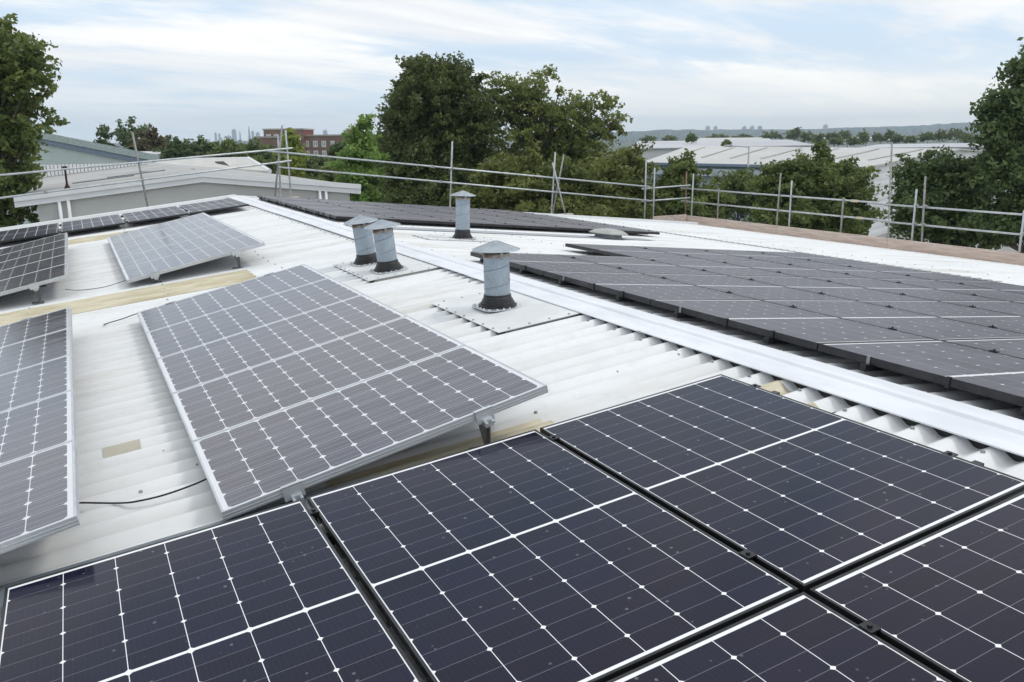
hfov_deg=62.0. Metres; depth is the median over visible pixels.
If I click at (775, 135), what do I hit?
tree
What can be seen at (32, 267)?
tilted solar panel
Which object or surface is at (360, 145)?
bushy tree
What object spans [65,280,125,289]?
cable
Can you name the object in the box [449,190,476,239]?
roof vent
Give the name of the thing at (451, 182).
scaffold guardrail
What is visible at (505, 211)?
solar panel
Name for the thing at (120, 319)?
cable
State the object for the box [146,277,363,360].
tilted solar panel
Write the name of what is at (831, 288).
solar panel
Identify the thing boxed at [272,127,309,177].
bushy tree
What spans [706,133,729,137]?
tree
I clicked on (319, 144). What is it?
brick building
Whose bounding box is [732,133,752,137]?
tree
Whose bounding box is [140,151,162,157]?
white canopy
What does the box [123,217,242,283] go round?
support rack
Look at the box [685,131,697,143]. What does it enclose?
tree
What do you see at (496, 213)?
solar panel
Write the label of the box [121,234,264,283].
tilted solar panel
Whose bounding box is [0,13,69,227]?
tree
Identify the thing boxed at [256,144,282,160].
background tree
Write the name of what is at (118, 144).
hills
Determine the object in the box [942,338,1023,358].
solar panel
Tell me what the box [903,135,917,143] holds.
tree
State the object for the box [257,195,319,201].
solar panel
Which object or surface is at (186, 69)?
sky
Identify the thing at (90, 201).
white building
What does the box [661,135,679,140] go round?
tree
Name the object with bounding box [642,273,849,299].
solar panel
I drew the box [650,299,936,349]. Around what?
solar panel
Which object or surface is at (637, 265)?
solar panel
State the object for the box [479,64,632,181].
tree
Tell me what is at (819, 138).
tree
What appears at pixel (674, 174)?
bushy tree
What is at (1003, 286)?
solar panel
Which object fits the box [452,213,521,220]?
solar panel
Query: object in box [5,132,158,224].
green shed
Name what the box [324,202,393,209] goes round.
solar panel
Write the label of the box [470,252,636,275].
solar panel
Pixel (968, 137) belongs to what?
tree
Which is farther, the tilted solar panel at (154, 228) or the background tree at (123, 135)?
the background tree at (123, 135)
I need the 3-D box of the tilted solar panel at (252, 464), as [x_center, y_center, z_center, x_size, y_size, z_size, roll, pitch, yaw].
[-0.765,0.401,4.441,1.653,0.042,1.011,-20,20,-23]
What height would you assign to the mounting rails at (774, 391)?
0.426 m
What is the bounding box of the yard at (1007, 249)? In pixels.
[874,231,1022,252]
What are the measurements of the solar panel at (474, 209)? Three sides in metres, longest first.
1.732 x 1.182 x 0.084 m
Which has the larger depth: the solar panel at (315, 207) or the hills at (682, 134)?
the hills at (682, 134)
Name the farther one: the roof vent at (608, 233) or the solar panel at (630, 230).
the solar panel at (630, 230)
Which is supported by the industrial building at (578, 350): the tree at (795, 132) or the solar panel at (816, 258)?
the solar panel at (816, 258)
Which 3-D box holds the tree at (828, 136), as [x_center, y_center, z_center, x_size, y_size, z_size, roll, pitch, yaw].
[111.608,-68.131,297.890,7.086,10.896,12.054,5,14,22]
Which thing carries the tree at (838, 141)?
on the ground at (626, 145)
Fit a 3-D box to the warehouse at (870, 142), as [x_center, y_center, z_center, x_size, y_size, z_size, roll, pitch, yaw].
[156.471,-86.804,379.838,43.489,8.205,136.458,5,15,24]
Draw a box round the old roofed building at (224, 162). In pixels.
[153,157,271,172]
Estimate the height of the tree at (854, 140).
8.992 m
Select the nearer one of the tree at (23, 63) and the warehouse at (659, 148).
the tree at (23, 63)
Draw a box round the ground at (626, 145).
[384,140,1012,215]
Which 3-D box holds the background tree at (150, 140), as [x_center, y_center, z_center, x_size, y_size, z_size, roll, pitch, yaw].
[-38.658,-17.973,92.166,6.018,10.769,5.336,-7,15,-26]
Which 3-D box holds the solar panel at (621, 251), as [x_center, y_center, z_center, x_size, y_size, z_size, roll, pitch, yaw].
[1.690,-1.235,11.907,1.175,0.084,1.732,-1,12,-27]
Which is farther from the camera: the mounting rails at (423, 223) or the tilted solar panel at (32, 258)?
the mounting rails at (423, 223)
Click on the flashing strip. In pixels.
(2, 589)
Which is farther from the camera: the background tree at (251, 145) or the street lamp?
the background tree at (251, 145)
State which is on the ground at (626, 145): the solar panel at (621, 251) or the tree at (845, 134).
the tree at (845, 134)
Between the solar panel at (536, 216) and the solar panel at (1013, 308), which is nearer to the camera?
the solar panel at (1013, 308)
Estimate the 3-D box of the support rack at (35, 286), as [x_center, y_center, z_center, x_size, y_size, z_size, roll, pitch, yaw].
[-7.030,-0.977,11.767,1.081,0.349,5.479,-7,15,-26]
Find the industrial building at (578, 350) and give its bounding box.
[0,194,1023,681]
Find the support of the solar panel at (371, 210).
on the mounting rails at (423, 223)
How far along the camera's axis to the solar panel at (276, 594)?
2.89 m
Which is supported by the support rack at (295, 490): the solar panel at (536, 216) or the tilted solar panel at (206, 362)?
the tilted solar panel at (206, 362)
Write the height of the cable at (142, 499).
0.128 m
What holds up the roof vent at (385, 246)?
on the industrial building at (578, 350)
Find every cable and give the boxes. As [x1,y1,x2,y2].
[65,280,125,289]
[79,478,206,503]
[103,313,136,324]
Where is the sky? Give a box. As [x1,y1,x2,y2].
[0,0,1023,142]
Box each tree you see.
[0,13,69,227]
[93,116,150,150]
[128,124,174,151]
[152,136,203,158]
[196,134,220,157]
[206,136,246,157]
[232,136,274,157]
[252,156,281,173]
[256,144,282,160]
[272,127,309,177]
[304,153,333,176]
[305,158,346,181]
[324,113,392,202]
[326,140,346,160]
[369,51,505,206]
[373,127,390,173]
[443,138,667,218]
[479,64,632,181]
[639,135,657,140]
[643,148,733,219]
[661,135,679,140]
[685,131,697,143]
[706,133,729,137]
[708,166,765,220]
[720,139,731,145]
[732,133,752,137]
[742,139,891,235]
[759,129,783,139]
[780,130,800,139]
[789,127,801,140]
[797,130,813,142]
[811,132,826,144]
[825,130,839,146]
[828,136,844,146]
[839,130,851,147]
[843,136,863,146]
[856,128,870,145]
[871,132,886,143]
[882,144,1017,249]
[884,129,897,141]
[887,133,905,143]
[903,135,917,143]
[916,131,935,143]
[930,128,947,141]
[943,128,967,142]
[953,37,1023,252]
[957,132,976,142]
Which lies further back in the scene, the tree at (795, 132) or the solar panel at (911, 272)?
the tree at (795, 132)
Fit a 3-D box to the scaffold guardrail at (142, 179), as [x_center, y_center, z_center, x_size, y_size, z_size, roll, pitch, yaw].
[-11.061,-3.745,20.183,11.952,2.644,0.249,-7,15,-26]
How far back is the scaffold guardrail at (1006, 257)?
22.50 m
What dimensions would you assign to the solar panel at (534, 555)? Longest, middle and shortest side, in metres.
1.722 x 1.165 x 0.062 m
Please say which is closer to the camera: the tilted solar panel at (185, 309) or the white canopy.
the tilted solar panel at (185, 309)
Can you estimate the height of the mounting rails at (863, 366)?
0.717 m
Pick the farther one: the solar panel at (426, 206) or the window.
the window
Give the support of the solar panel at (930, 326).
on the mounting rails at (863, 366)
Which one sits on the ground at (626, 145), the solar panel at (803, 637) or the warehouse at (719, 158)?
the warehouse at (719, 158)
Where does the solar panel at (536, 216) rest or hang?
on the mounting rails at (423, 223)
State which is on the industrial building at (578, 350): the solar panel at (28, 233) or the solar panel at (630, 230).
the solar panel at (28, 233)
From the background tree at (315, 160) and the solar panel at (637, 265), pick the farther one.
the background tree at (315, 160)
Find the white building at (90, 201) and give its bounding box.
[13,162,360,221]
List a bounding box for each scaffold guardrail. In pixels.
[0,125,299,206]
[268,141,649,218]
[641,142,1023,265]
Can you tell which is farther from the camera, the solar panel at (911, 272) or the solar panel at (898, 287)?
the solar panel at (911, 272)
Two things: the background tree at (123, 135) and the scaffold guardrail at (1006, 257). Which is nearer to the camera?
the scaffold guardrail at (1006, 257)
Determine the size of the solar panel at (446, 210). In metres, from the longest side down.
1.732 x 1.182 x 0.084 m
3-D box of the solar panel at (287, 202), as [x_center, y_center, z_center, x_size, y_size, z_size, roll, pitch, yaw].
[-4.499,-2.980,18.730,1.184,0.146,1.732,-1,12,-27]
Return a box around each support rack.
[28,237,46,303]
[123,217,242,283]
[165,272,494,501]
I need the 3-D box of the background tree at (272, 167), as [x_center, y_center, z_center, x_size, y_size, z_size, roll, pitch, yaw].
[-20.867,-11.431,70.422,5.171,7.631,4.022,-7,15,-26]
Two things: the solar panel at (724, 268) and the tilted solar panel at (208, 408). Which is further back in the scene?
the solar panel at (724, 268)
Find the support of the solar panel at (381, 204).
on the mounting rails at (423, 223)
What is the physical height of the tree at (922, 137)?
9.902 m
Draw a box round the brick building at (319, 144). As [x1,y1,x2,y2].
[254,128,350,160]
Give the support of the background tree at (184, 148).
on the ground at (626, 145)
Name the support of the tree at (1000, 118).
on the yard at (1007, 249)
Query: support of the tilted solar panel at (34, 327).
on the support rack
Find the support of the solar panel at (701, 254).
on the industrial building at (578, 350)
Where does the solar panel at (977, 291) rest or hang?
on the mounting rails at (863, 366)
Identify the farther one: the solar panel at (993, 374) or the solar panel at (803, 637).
the solar panel at (993, 374)
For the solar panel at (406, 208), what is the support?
on the mounting rails at (423, 223)
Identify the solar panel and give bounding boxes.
[0,223,58,242]
[0,233,67,254]
[0,239,67,261]
[0,246,67,270]
[0,254,68,280]
[0,263,68,295]
[0,307,72,347]
[0,327,73,374]
[0,354,74,411]
[0,390,76,464]
[0,440,79,553]
[0,499,422,681]
[59,214,124,233]
[107,212,211,243]
[110,217,221,252]
[113,222,233,258]
[117,228,246,270]
[121,206,188,223]
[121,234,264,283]
[137,264,329,333]
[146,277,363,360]
[157,294,406,398]
[171,316,464,443]
[179,198,248,213]
[192,345,547,520]
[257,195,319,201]
[272,199,341,206]
[290,204,368,212]
[306,198,367,204]
[307,429,797,681]
[311,209,398,221]
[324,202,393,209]
[346,207,418,214]
[355,201,415,207]
[373,205,437,211]
[373,213,455,224]
[393,203,455,209]
[399,210,471,217]
[421,208,485,214]
[429,216,513,226]
[440,206,494,211]
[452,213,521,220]
[470,211,526,216]
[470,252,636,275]
[475,208,538,214]
[477,218,564,229]
[492,215,564,222]
[501,212,572,219]
[529,221,597,230]
[533,217,612,225]
[540,374,1023,593]
[544,271,757,304]
[557,254,722,274]
[565,243,700,258]
[572,223,659,234]
[607,592,951,681]
[634,246,763,260]
[637,257,800,276]
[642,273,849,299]
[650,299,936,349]
[691,248,822,262]
[706,259,865,277]
[728,275,934,300]
[752,251,877,264]
[763,300,1023,339]
[770,261,931,279]
[807,277,1004,300]
[810,491,1023,681]
[818,340,1023,406]
[829,263,985,280]
[855,300,1023,333]
[872,278,1023,300]
[938,280,1023,293]
[941,301,1023,315]
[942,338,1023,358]
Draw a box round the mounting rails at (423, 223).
[259,198,647,234]
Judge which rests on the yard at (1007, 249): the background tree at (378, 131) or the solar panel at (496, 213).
the background tree at (378, 131)
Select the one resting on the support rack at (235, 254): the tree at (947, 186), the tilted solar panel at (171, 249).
the tilted solar panel at (171, 249)
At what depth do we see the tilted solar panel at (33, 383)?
5.48 m
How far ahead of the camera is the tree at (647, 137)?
299.18 m
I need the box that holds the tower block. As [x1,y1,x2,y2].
[231,129,236,140]
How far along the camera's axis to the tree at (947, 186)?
26.29 m
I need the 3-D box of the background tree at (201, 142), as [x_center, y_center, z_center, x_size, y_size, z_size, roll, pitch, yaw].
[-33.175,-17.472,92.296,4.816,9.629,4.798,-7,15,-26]
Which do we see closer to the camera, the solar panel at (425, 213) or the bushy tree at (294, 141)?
the solar panel at (425, 213)
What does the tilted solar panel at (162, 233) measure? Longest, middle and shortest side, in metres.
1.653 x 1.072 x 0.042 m
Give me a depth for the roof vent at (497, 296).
6.98 m
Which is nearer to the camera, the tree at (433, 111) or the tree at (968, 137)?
the tree at (433, 111)
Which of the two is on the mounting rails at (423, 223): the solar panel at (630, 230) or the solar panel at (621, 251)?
the solar panel at (630, 230)
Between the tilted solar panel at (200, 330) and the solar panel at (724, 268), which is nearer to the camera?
the tilted solar panel at (200, 330)
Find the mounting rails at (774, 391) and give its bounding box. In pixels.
[325,390,983,544]
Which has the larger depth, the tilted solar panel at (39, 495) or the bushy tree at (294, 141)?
the bushy tree at (294, 141)
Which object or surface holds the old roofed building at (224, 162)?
on the yard at (1007, 249)
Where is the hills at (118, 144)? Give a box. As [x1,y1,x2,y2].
[111,141,247,147]
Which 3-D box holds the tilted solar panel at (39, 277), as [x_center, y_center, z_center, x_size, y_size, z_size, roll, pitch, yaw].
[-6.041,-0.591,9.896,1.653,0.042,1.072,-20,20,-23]
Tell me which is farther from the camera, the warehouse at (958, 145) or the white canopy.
the warehouse at (958, 145)
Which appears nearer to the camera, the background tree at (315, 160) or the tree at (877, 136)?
the background tree at (315, 160)
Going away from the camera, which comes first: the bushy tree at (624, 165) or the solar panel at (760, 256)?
the solar panel at (760, 256)
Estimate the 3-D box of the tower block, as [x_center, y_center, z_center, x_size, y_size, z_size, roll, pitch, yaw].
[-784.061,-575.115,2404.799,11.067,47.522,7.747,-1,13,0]
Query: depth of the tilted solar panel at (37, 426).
4.61 m
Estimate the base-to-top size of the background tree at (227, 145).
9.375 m
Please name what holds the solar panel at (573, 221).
on the mounting rails at (423, 223)
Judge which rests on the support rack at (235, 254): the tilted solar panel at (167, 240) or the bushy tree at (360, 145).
the tilted solar panel at (167, 240)
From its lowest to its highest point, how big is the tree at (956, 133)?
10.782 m
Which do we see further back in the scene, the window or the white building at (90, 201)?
the window
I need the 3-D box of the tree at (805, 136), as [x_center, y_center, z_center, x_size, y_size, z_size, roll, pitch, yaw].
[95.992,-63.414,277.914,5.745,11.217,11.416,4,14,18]
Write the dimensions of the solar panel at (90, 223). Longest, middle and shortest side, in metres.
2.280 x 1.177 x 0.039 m
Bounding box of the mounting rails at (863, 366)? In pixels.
[480,259,1023,415]
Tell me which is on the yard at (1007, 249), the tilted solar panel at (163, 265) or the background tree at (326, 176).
the background tree at (326, 176)
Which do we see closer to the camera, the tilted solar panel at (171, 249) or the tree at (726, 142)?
the tilted solar panel at (171, 249)
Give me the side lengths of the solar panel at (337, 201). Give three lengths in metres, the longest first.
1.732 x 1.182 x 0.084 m
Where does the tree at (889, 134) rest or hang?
on the ground at (626, 145)
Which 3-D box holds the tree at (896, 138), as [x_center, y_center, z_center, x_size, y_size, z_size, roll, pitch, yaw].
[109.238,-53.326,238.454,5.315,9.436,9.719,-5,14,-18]
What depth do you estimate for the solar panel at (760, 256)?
12.94 m
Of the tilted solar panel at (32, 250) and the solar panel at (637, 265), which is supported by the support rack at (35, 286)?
the tilted solar panel at (32, 250)
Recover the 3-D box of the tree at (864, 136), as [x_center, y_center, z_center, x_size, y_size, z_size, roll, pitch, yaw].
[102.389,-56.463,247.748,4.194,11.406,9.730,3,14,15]
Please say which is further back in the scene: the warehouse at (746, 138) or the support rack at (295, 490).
the warehouse at (746, 138)
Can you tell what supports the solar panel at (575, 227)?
on the mounting rails at (423, 223)
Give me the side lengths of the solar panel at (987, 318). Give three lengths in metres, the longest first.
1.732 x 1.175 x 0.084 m
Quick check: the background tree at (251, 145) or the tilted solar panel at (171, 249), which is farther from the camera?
the background tree at (251, 145)
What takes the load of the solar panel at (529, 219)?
on the mounting rails at (423, 223)
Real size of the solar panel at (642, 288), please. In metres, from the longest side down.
1.732 x 1.182 x 0.084 m
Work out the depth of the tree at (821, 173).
31.22 m
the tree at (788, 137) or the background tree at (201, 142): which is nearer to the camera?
the background tree at (201, 142)
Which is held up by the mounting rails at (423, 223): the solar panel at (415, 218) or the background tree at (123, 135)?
the solar panel at (415, 218)
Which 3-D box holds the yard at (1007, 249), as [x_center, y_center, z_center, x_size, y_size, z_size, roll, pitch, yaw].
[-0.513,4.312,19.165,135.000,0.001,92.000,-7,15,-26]
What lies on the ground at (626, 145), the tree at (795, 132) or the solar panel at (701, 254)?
the tree at (795, 132)
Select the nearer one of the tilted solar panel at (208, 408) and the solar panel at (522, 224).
the tilted solar panel at (208, 408)
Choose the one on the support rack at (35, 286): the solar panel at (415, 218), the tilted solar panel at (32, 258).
the tilted solar panel at (32, 258)
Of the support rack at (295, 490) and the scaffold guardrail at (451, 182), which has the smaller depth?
the support rack at (295, 490)
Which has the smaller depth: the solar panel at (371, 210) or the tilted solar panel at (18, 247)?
the tilted solar panel at (18, 247)
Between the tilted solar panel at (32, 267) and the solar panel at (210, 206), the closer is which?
the tilted solar panel at (32, 267)
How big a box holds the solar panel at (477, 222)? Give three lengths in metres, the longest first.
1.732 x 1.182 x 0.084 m
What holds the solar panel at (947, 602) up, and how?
on the mounting rails at (774, 391)
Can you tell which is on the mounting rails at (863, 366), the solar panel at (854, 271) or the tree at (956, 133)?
the solar panel at (854, 271)
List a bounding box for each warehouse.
[632,140,813,181]
[646,146,1009,235]
[697,137,770,140]
[824,137,916,147]
[859,143,985,149]
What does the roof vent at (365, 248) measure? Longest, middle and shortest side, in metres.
0.556 x 0.400 x 0.400 m
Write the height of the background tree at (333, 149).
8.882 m
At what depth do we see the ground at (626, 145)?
1053.11 m
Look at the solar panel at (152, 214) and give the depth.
17.59 m
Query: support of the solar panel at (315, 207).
on the mounting rails at (423, 223)
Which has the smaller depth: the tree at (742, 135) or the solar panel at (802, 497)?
the solar panel at (802, 497)
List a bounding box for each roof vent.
[344,215,378,266]
[364,219,407,274]
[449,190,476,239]
[472,240,521,311]
[589,228,627,238]
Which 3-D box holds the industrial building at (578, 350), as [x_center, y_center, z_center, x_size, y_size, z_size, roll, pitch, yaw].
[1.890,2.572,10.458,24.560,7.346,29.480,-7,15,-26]
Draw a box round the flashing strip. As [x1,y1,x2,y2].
[0,475,379,612]
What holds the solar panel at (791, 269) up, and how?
on the mounting rails at (863, 366)
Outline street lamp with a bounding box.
[724,145,749,218]
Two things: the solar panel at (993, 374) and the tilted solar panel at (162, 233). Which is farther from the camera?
the tilted solar panel at (162, 233)
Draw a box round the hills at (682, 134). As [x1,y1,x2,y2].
[488,122,984,144]
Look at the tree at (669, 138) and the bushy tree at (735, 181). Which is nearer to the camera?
the bushy tree at (735, 181)
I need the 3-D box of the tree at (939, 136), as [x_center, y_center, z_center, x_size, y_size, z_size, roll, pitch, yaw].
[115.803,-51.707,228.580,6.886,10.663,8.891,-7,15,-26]
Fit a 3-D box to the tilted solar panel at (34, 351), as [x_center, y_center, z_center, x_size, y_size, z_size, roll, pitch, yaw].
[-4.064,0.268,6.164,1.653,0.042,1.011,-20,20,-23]
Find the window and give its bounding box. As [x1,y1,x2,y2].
[313,141,317,147]
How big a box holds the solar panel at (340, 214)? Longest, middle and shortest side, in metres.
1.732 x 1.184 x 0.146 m

